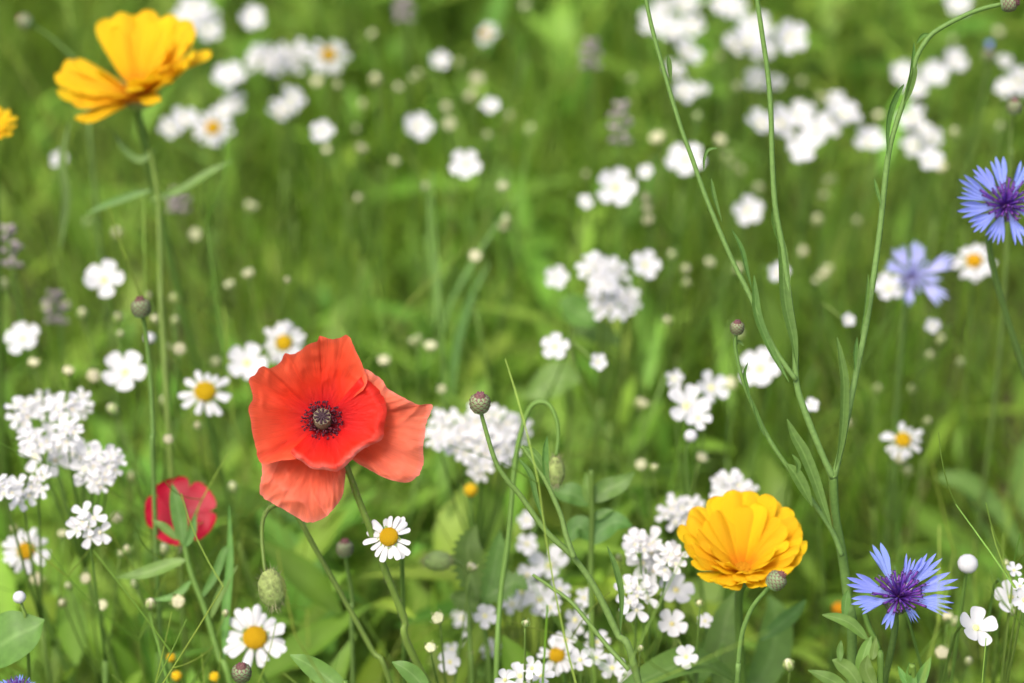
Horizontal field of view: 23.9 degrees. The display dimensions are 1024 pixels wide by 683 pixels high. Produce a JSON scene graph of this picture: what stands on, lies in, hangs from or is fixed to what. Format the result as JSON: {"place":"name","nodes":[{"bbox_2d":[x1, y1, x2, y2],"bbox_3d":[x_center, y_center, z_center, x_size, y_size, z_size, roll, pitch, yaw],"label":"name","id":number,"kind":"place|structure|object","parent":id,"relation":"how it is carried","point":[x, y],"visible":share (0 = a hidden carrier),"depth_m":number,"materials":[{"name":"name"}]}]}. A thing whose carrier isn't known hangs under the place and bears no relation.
{"place":"outdoors","nodes":[
{"label":"outdoors","id":0,"kind":"place"},
{"bbox_2d":[0,0,1023,682],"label":"ground","id":1,"kind":"structure","parent":0,"point":[708,302],"depth_m":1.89,"materials":[{"name":"plant"}]},
{"bbox_2d":[0,107,19,590],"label":"marigold","id":2,"kind":"object","parent":1,"relation":"on","point":[6,117],"visible":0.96,"depth_m":1.23,"materials":[{"name":"green plant"}]},
{"bbox_2d":[0,610,44,667],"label":"broad leaf plant","id":3,"kind":"object","parent":1,"relation":"on","point":[20,635],"visible":1,"depth_m":0.98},
{"bbox_2d":[0,464,51,682],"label":"candytuft","id":4,"kind":"object","parent":1,"relation":"on","point":[11,487],"visible":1,"depth_m":1.03,"materials":[{"name":"white plant"}]},
{"bbox_2d":[1,224,65,571],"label":"mauve spike","id":5,"kind":"object","parent":1,"relation":"on","point":[11,264],"visible":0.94,"depth_m":1.20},
{"bbox_2d":[2,528,72,682],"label":"daisy","id":6,"kind":"object","parent":1,"relation":"on","point":[12,557],"visible":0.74,"depth_m":1.08,"materials":[{"name":"white plant"}]},
{"bbox_2d":[4,322,88,682],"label":"white flower","id":7,"kind":"object","parent":1,"relation":"on","point":[19,335],"visible":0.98,"depth_m":1.16,"materials":[{"name":"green plant"}]},
{"bbox_2d":[4,387,126,682],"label":"candytuft","id":8,"kind":"object","parent":1,"relation":"on","point":[35,445],"visible":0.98,"depth_m":1.06,"materials":[{"name":"white plant"}]},
{"bbox_2d":[15,13,148,682],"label":"cornflower bud","id":9,"kind":"object","parent":1,"relation":"on","point":[24,20],"visible":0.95,"depth_m":1.23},
{"bbox_2d":[27,355,140,665],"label":"bud sprig","id":10,"kind":"object","parent":1,"relation":"on","point":[92,375],"visible":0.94,"depth_m":1.13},
{"bbox_2d":[65,501,110,682],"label":"candytuft","id":11,"kind":"object","parent":1,"relation":"on","point":[98,537],"visible":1,"depth_m":1.01,"materials":[{"name":"white plant"}]},
{"bbox_2d":[56,549,125,682],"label":"bud sprig","id":12,"kind":"object","parent":1,"relation":"on","point":[85,577],"visible":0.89,"depth_m":1.09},
{"bbox_2d":[102,350,146,670],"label":"white flower","id":13,"kind":"object","parent":1,"relation":"on","point":[124,372],"visible":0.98,"depth_m":1.11,"materials":[{"name":"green plant"}]},
{"bbox_2d":[84,259,182,682],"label":"white flower","id":14,"kind":"object","parent":1,"relation":"on","point":[105,277],"visible":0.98,"depth_m":1.15,"materials":[{"name":"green plant"}]},
{"bbox_2d":[58,120,231,674],"bbox_3d":[-0.159,0.119,1.244,0.077,0.478,0.189,-15,38,-20],"label":"leafy shoot","id":15,"kind":"object","parent":1,"relation":"on","point":[133,157],"visible":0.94,"depth_m":1.14,"materials":[{"name":"green plant"}]},
{"bbox_2d":[130,296,165,682],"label":"cornflower bud","id":16,"kind":"object","parent":1,"relation":"on","point":[140,307],"visible":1,"depth_m":1.03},
{"bbox_2d":[135,291,186,649],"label":"bud sprig","id":17,"kind":"object","parent":1,"relation":"on","point":[179,349],"visible":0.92,"depth_m":1.18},
{"bbox_2d":[116,484,237,682],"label":"leafy shoot","id":18,"kind":"object","parent":1,"relation":"on","point":[183,535],"visible":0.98,"depth_m":1.03,"materials":[{"name":"green plant"}]},
{"bbox_2d":[130,545,229,682],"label":"bud sprig","id":19,"kind":"object","parent":1,"relation":"on","point":[177,602],"visible":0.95,"depth_m":1.04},
{"bbox_2d":[55,9,306,619],"bbox_3d":[-0.153,0.076,1.267,0.127,0.522,0.106,16,38,21],"label":"marigold","id":20,"kind":"object","parent":1,"relation":"on","point":[146,50],"visible":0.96,"depth_m":1.14,"materials":[{"name":"yellow plant"}]},
{"bbox_2d":[144,476,226,682],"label":"scarlet flax","id":21,"kind":"object","parent":1,"relation":"on","point":[205,515],"visible":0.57,"depth_m":1.06,"materials":[{"name":"plant"}]},
{"bbox_2d":[177,0,220,440],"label":"white flower spray","id":22,"kind":"object","parent":1,"relation":"on","point":[192,11],"visible":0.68,"depth_m":1.43,"materials":[{"name":"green plant"}]},
{"bbox_2d":[158,91,243,581],"bbox_3d":[-0.172,0.026,1.447,0.042,0.398,0.057,0,35,0],"label":"white flower spray","id":23,"kind":"object","parent":1,"relation":"on","point":[227,108],"visible":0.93,"depth_m":1.36,"materials":[{"name":"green plant"}]},
{"bbox_2d":[194,108,235,561],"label":"daisy","id":24,"kind":"object","parent":1,"relation":"on","point":[212,127],"visible":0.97,"depth_m":1.33,"materials":[{"name":"white plant"}]},
{"bbox_2d":[178,370,279,676],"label":"daisy","id":25,"kind":"object","parent":1,"relation":"on","point":[204,392],"visible":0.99,"depth_m":1.10,"materials":[{"name":"white plant"}]},
{"bbox_2d":[213,61,246,409],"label":"white flower","id":26,"kind":"object","parent":1,"relation":"on","point":[225,75],"visible":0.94,"depth_m":1.35,"materials":[{"name":"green plant"}]},
{"bbox_2d":[223,604,286,682],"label":"daisy","id":27,"kind":"object","parent":1,"relation":"on","point":[253,640],"visible":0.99,"depth_m":1.03,"materials":[{"name":"white plant"}]},
{"bbox_2d":[245,38,309,323],"bbox_3d":[-0.134,-0.007,1.491,0.036,0.400,0.036,0,35,0],"label":"candytuft","id":28,"kind":"object","parent":1,"relation":"on","point":[274,57],"visible":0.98,"depth_m":1.39,"materials":[{"name":"white plant"}]},
{"bbox_2d":[264,320,304,615],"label":"daisy","id":29,"kind":"object","parent":1,"relation":"on","point":[287,340],"visible":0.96,"depth_m":1.15,"materials":[{"name":"white plant"}]},
{"bbox_2d":[267,85,305,346],"bbox_3d":[-0.124,0.021,1.451,0.020,0.401,0.030,-25,42,-31],"label":"white flower spray","id":30,"kind":"object","parent":1,"relation":"on","point":[285,107],"visible":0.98,"depth_m":1.36,"materials":[{"name":"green plant"}]},
{"bbox_2d":[227,342,370,656],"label":"white flower","id":31,"kind":"object","parent":1,"relation":"on","point":[248,364],"visible":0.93,"depth_m":1.13,"materials":[{"name":"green plant"}]},
{"bbox_2d":[239,4,358,355],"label":"white flower","id":32,"kind":"object","parent":1,"relation":"on","point":[252,18],"visible":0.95,"depth_m":1.40,"materials":[{"name":"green plant"}]},
{"bbox_2d":[253,503,392,682],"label":"poppy bud","id":33,"kind":"object","parent":1,"relation":"on","point":[271,591],"visible":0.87,"depth_m":0.98,"materials":[{"name":"plant"}]},
{"bbox_2d":[308,40,350,343],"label":"daisy","id":34,"kind":"object","parent":1,"relation":"on","point":[320,64],"visible":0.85,"depth_m":1.39,"materials":[{"name":"white plant"}]},
{"bbox_2d":[310,73,366,336],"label":"bud sprig","id":35,"kind":"object","parent":1,"relation":"on","point":[317,81],"visible":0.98,"depth_m":1.40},
{"bbox_2d":[248,335,432,682],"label":"poppy","id":36,"kind":"object","parent":1,"relation":"on","point":[323,411],"visible":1,"depth_m":0.95,"materials":[{"name":"red plant"}]},
{"bbox_2d":[290,654,428,682],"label":"broad leaf plant","id":37,"kind":"object","parent":1,"relation":"on","point":[409,672],"visible":0.99,"depth_m":0.95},
{"bbox_2d":[322,142,400,646],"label":"bud sprig","id":38,"kind":"object","parent":1,"relation":"on","point":[360,149],"visible":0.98,"depth_m":1.31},
{"bbox_2d":[334,28,415,367],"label":"bud sprig","id":39,"kind":"object","parent":1,"relation":"on","point":[375,80],"visible":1,"depth_m":1.38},
{"bbox_2d":[363,516,410,682],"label":"daisy","id":40,"kind":"object","parent":1,"relation":"on","point":[390,534],"visible":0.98,"depth_m":0.96,"materials":[{"name":"white plant"}]},
{"bbox_2d":[393,0,421,511],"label":"mauve spike","id":41,"kind":"object","parent":1,"relation":"on","point":[405,12],"visible":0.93,"depth_m":1.46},
{"bbox_2d":[377,333,445,641],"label":"bud sprig","id":42,"kind":"object","parent":1,"relation":"on","point":[415,342],"visible":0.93,"depth_m":1.20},
{"bbox_2d":[418,548,476,682],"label":"poppy bud","id":43,"kind":"object","parent":1,"relation":"on","point":[435,561],"visible":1,"depth_m":1.04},
{"bbox_2d":[413,57,484,399],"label":"bud sprig","id":44,"kind":"object","parent":1,"relation":"on","point":[476,80],"visible":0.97,"depth_m":1.43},
{"bbox_2d":[394,23,515,515],"bbox_3d":[-0.044,-0.015,1.516,0.114,0.386,0.015,-25,42,-31],"label":"daisy","id":45,"kind":"object","parent":1,"relation":"on","point":[485,33],"visible":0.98,"depth_m":1.46,"materials":[{"name":"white plant"}]},
{"bbox_2d":[428,149,481,592],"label":"white flower","id":46,"kind":"object","parent":1,"relation":"on","point":[467,165],"visible":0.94,"depth_m":1.23,"materials":[{"name":"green plant"}]},
{"bbox_2d":[427,169,519,641],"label":"leafy shoot","id":47,"kind":"object","parent":1,"relation":"on","point":[461,324],"visible":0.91,"depth_m":1.22,"materials":[{"name":"green plant"}]},
{"bbox_2d":[405,112,541,577],"bbox_3d":[-0.016,0.035,1.431,0.090,0.401,0.028,-6,36,-9],"label":"white flower","id":48,"kind":"object","parent":1,"relation":"on","point":[418,126],"visible":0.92,"depth_m":1.31,"materials":[{"name":"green plant"}]},
{"bbox_2d":[425,404,531,677],"bbox_3d":[-0.016,0.189,1.222,0.050,0.390,0.050,0,35,0],"label":"candytuft","id":49,"kind":"object","parent":1,"relation":"on","point":[503,434],"visible":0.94,"depth_m":1.11,"materials":[{"name":"white plant"}]},
{"bbox_2d":[434,123,534,582],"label":"bud sprig","id":50,"kind":"object","parent":1,"relation":"on","point":[504,224],"visible":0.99,"depth_m":1.32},
{"bbox_2d":[450,525,528,682],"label":"serrated plant","id":51,"kind":"object","parent":1,"relation":"on","point":[485,587],"visible":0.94,"depth_m":1.06,"materials":[{"name":"green plant"}]},
{"bbox_2d":[439,332,569,652],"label":"white flower","id":52,"kind":"object","parent":1,"relation":"on","point":[555,345],"visible":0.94,"depth_m":1.11,"materials":[{"name":"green plant"}]},
{"bbox_2d":[0,0,1023,682],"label":"undergrowth","id":53,"kind":"object","parent":1,"relation":"on","point":[308,580],"visible":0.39,"depth_m":1.48,"materials":[{"name":"plant"}]},
{"bbox_2d":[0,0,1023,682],"bbox_3d":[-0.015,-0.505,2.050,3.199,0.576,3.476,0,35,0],"label":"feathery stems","id":54,"kind":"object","parent":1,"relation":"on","point":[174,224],"visible":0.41,"depth_m":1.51,"materials":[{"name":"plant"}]},
{"bbox_2d":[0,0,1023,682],"bbox_3d":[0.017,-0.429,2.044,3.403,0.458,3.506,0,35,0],"label":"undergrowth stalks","id":55,"kind":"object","parent":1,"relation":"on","point":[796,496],"visible":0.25,"depth_m":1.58,"materials":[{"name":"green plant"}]},
{"bbox_2d":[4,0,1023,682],"bbox_3d":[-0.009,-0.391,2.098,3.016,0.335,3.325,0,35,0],"label":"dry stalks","id":56,"kind":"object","parent":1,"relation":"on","point":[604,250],"visible":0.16,"depth_m":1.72,"materials":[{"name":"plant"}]},
{"bbox_2d":[493,399,568,682],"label":"poppy bud","id":57,"kind":"object","parent":1,"relation":"on","point":[557,468],"visible":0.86,"depth_m":1.01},
{"bbox_2d":[502,545,570,663],"bbox_3d":[0.011,0.240,1.185,0.044,0.347,0.047,17,38,22],"label":"white flower spray","id":58,"kind":"object","parent":1,"relation":"on","point":[548,594],"visible":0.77,"depth_m":1.10,"materials":[{"name":"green plant"}]},
{"bbox_2d":[469,391,641,682],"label":"cornflower stalk","id":59,"kind":"object","parent":1,"relation":"on","point":[479,403],"visible":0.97,"depth_m":0.95,"materials":[{"name":"green plant"}]},
{"bbox_2d":[523,294,619,681],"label":"leafy shoot","id":60,"kind":"object","parent":1,"relation":"on","point":[578,314],"visible":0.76,"depth_m":1.20,"materials":[{"name":"green plant"}]},
{"bbox_2d":[579,38,601,413],"bbox_3d":[0.045,-0.008,1.492,0.015,0.402,0.016,27,43,33],"label":"mauve spike","id":61,"kind":"object","parent":1,"relation":"on","point":[596,52],"visible":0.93,"depth_m":1.40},
{"bbox_2d":[551,469,633,682],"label":"leafy shoot","id":62,"kind":"object","parent":1,"relation":"on","point":[598,526],"visible":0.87,"depth_m":1.04,"materials":[{"name":"green plant"}]},
{"bbox_2d":[555,588,629,682],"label":"white flower spray","id":63,"kind":"object","parent":1,"relation":"on","point":[583,657],"visible":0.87,"depth_m":1.04,"materials":[{"name":"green plant"}]},
{"bbox_2d":[573,251,630,682],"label":"candytuft","id":64,"kind":"object","parent":1,"relation":"on","point":[602,275],"visible":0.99,"depth_m":1.19,"materials":[{"name":"white plant"}]},
{"bbox_2d":[583,167,636,477],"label":"white flower","id":65,"kind":"object","parent":1,"relation":"on","point":[619,189],"visible":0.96,"depth_m":1.21,"materials":[{"name":"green plant"}]},
{"bbox_2d":[582,282,641,680],"bbox_3d":[0.043,0.133,1.292,0.029,0.401,0.044,-15,38,-20],"label":"candytuft","id":66,"kind":"object","parent":1,"relation":"on","point":[606,304],"visible":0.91,"depth_m":1.17,"materials":[{"name":"white plant"}]},
{"bbox_2d":[607,100,632,509],"bbox_3d":[0.058,0.045,1.398,0.015,0.422,0.016,27,43,33],"label":"mauve spike","id":67,"kind":"object","parent":1,"relation":"on","point":[623,106],"visible":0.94,"depth_m":1.29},
{"bbox_2d":[614,573,658,655],"bbox_3d":[0.049,0.260,1.117,0.025,0.392,0.021,0,35,0],"label":"candytuft","id":68,"kind":"object","parent":1,"relation":"on","point":[651,589],"visible":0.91,"depth_m":1.01,"materials":[{"name":"white plant"}]},
{"bbox_2d":[612,249,660,505],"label":"white flower","id":69,"kind":"object","parent":1,"relation":"on","point":[646,265],"visible":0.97,"depth_m":1.18,"materials":[{"name":"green plant"}]},
{"bbox_2d":[622,526,688,662],"bbox_3d":[0.061,0.243,1.133,0.034,0.402,0.035,13,37,18],"label":"candytuft","id":70,"kind":"object","parent":1,"relation":"on","point":[640,542],"visible":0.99,"depth_m":1.03,"materials":[{"name":"white plant"}]},
{"bbox_2d":[608,111,726,507],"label":"bud sprig","id":71,"kind":"object","parent":1,"relation":"on","point":[656,137],"visible":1,"depth_m":1.31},
{"bbox_2d":[635,0,703,459],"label":"white flower spray","id":72,"kind":"object","parent":1,"relation":"on","point":[664,21],"visible":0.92,"depth_m":1.46,"materials":[{"name":"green plant"}]},
{"bbox_2d":[641,213,716,571],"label":"bud sprig","id":73,"kind":"object","parent":1,"relation":"on","point":[685,268],"visible":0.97,"depth_m":1.26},
{"bbox_2d":[655,492,704,682],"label":"candytuft","id":74,"kind":"object","parent":1,"relation":"on","point":[681,509],"visible":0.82,"depth_m":1.08,"materials":[{"name":"white plant"}]},
{"bbox_2d":[657,37,708,526],"bbox_3d":[0.099,0.006,1.469,0.024,0.404,0.072,0,35,0],"label":"white flower spray","id":75,"kind":"object","parent":1,"relation":"on","point":[685,54],"visible":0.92,"depth_m":1.38,"materials":[{"name":"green plant"}]},
{"bbox_2d":[666,369,728,648],"bbox_3d":[0.086,0.184,1.214,0.030,0.407,0.054,0,35,0],"label":"white flower spray","id":76,"kind":"object","parent":1,"relation":"on","point":[692,409],"visible":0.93,"depth_m":1.11,"materials":[{"name":"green plant"}]},
{"bbox_2d":[636,150,762,460],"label":"bud sprig","id":77,"kind":"object","parent":1,"relation":"on","point":[757,187],"visible":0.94,"depth_m":1.42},
{"bbox_2d":[622,490,807,682],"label":"marigold","id":78,"kind":"object","parent":1,"relation":"on","point":[739,542],"visible":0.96,"depth_m":1.00,"materials":[{"name":"yellow plant"}]},
{"bbox_2d":[666,143,781,675],"bbox_3d":[0.126,0.070,1.368,0.093,0.417,0.027,0,35,0],"label":"white flower","id":79,"kind":"object","parent":1,"relation":"on","point":[679,157],"visible":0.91,"depth_m":1.25,"materials":[{"name":"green plant"}]},
{"bbox_2d":[654,19,806,616],"bbox_3d":[0.128,0.003,1.454,0.070,0.428,0.029,-16,38,-22],"label":"white flower","id":80,"kind":"object","parent":1,"relation":"on","point":[787,34],"visible":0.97,"depth_m":1.34,"materials":[{"name":"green plant"}]},
{"bbox_2d":[697,0,777,495],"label":"white flower spray","id":81,"kind":"object","parent":1,"relation":"on","point":[743,40],"visible":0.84,"depth_m":1.40,"materials":[{"name":"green plant"}]},
{"bbox_2d":[703,347,779,682],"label":"white flower","id":82,"kind":"object","parent":1,"relation":"on","point":[762,371],"visible":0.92,"depth_m":1.14,"materials":[{"name":"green plant"}]},
{"bbox_2d":[685,591,805,682],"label":"leafy shoot","id":83,"kind":"object","parent":1,"relation":"on","point":[773,649],"visible":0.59,"depth_m":1.08,"materials":[{"name":"green plant"}]},
{"bbox_2d":[733,191,763,480],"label":"white flower","id":84,"kind":"object","parent":1,"relation":"on","point":[748,209],"visible":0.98,"depth_m":1.25,"materials":[{"name":"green plant"}]},
{"bbox_2d":[744,67,783,477],"bbox_3d":[0.154,-0.001,1.498,0.045,0.384,0.016,-15,38,-21],"label":"white flower spray","id":85,"kind":"object","parent":1,"relation":"on","point":[757,76],"visible":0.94,"depth_m":1.42,"materials":[{"name":"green plant"}]},
{"bbox_2d":[748,135,817,624],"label":"white flower","id":86,"kind":"object","parent":1,"relation":"on","point":[803,147],"visible":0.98,"depth_m":1.27,"materials":[{"name":"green plant"}]},
{"bbox_2d":[746,91,861,630],"bbox_3d":[0.164,0.034,1.421,0.051,0.413,0.080,17,38,23],"label":"white flower spray","id":87,"kind":"object","parent":1,"relation":"on","point":[824,127],"visible":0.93,"depth_m":1.31,"materials":[{"name":"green plant"}]},
{"bbox_2d":[710,272,903,682],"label":"white flower","id":88,"kind":"object","parent":1,"relation":"on","point":[887,285],"visible":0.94,"depth_m":1.16,"materials":[{"name":"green plant"}]},
{"bbox_2d":[644,0,1019,682],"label":"cornflower stalk","id":89,"kind":"object","parent":1,"relation":"on","point":[846,406],"visible":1,"depth_m":0.95,"materials":[{"name":"green plant"}]},
{"bbox_2d":[786,126,885,602],"bbox_3d":[0.185,0.046,1.422,0.037,0.394,0.019,9,36,13],"label":"white flower","id":90,"kind":"object","parent":1,"relation":"on","point":[870,140],"visible":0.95,"depth_m":1.31,"materials":[{"name":"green plant"}]},
{"bbox_2d":[808,590,883,682],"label":"leafy shoot","id":91,"kind":"object","parent":1,"relation":"on","point":[861,670],"visible":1,"depth_m":0.96,"materials":[{"name":"green plant"}]},
{"bbox_2d":[799,174,908,554],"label":"plant stem","id":92,"kind":"object","parent":1,"relation":"on","point":[817,220],"visible":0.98,"depth_m":1.37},
{"bbox_2d":[782,146,943,603],"bbox_3d":[0.182,0.068,1.367,0.081,0.422,0.024,9,36,13],"label":"white flower","id":93,"kind":"object","parent":1,"relation":"on","point":[930,157],"visible":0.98,"depth_m":1.27,"materials":[{"name":"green plant"}]},
{"bbox_2d":[818,302,932,682],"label":"white flower","id":94,"kind":"object","parent":1,"relation":"on","point":[847,318],"visible":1,"depth_m":1.18,"materials":[{"name":"green plant"}]},
{"bbox_2d":[813,103,941,639],"bbox_3d":[0.214,0.036,1.427,0.024,0.404,0.048,-23,41,-30],"label":"white flower spray","id":95,"kind":"object","parent":1,"relation":"on","point":[927,136],"visible":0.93,"depth_m":1.33,"materials":[{"name":"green plant"}]},
{"bbox_2d":[826,60,948,609],"bbox_3d":[0.221,0.011,1.464,0.051,0.403,0.025,-14,37,-20],"label":"white flower","id":96,"kind":"object","parent":1,"relation":"on","point":[932,72],"visible":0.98,"depth_m":1.39,"materials":[{"name":"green plant"}]},
{"bbox_2d":[880,422,922,672],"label":"daisy","id":97,"kind":"object","parent":1,"relation":"on","point":[902,439],"visible":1,"depth_m":1.14,"materials":[{"name":"white plant"}]},
{"bbox_2d":[846,542,958,682],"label":"cornflower","id":98,"kind":"object","parent":1,"relation":"on","point":[899,596],"visible":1,"depth_m":0.95,"materials":[{"name":"plant"}]},
{"bbox_2d":[870,240,956,663],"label":"cornflower","id":99,"kind":"object","parent":1,"relation":"on","point":[909,280],"visible":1,"depth_m":1.14,"materials":[{"name":"plant"}]},
{"bbox_2d":[899,334,963,664],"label":"bud sprig","id":100,"kind":"object","parent":1,"relation":"on","point":[940,340],"visible":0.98,"depth_m":1.25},
{"bbox_2d":[902,41,994,566],"bbox_3d":[0.256,0.009,1.447,0.018,0.425,0.032,16,38,22],"label":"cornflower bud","id":101,"kind":"object","parent":1,"relation":"on","point":[988,54],"visible":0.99,"depth_m":1.38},
{"bbox_2d":[920,122,1003,619],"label":"bud sprig","id":102,"kind":"object","parent":1,"relation":"on","point":[953,133],"visible":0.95,"depth_m":1.34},
{"bbox_2d":[941,606,997,682],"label":"white flower","id":103,"kind":"object","parent":1,"relation":"on","point":[976,626],"visible":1,"depth_m":0.96,"materials":[{"name":"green plant"}]},
{"bbox_2d":[949,243,996,679],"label":"daisy","id":104,"kind":"object","parent":1,"relation":"on","point":[975,255],"visible":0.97,"depth_m":1.22,"materials":[{"name":"white plant"}]},
{"bbox_2d":[936,437,1023,621],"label":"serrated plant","id":105,"kind":"object","parent":1,"relation":"on","point":[966,483],"visible":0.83,"depth_m":1.22,"materials":[{"name":"green plant"}]},
{"bbox_2d":[954,97,1022,681],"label":"cornflower bud","id":106,"kind":"object","parent":1,"relation":"on","point":[1014,106],"visible":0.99,"depth_m":1.17,"materials":[{"name":"plant"}]},
{"bbox_2d":[957,156,1023,377],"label":"cornflower","id":107,"kind":"object","parent":1,"relation":"on","point":[1005,207],"visible":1,"depth_m":1.00,"materials":[{"name":"plant"}]},
{"bbox_2d":[971,54,1023,535],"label":"white flower spray","id":108,"kind":"object","parent":1,"relation":"on","point":[1014,88],"visible":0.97,"depth_m":1.37,"materials":[{"name":"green plant"}]},
{"bbox_2d":[1000,561,1023,682],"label":"white flower spray","id":109,"kind":"object","parent":1,"relation":"on","point":[1017,601],"visible":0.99,"depth_m":0.98,"materials":[{"name":"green plant"}]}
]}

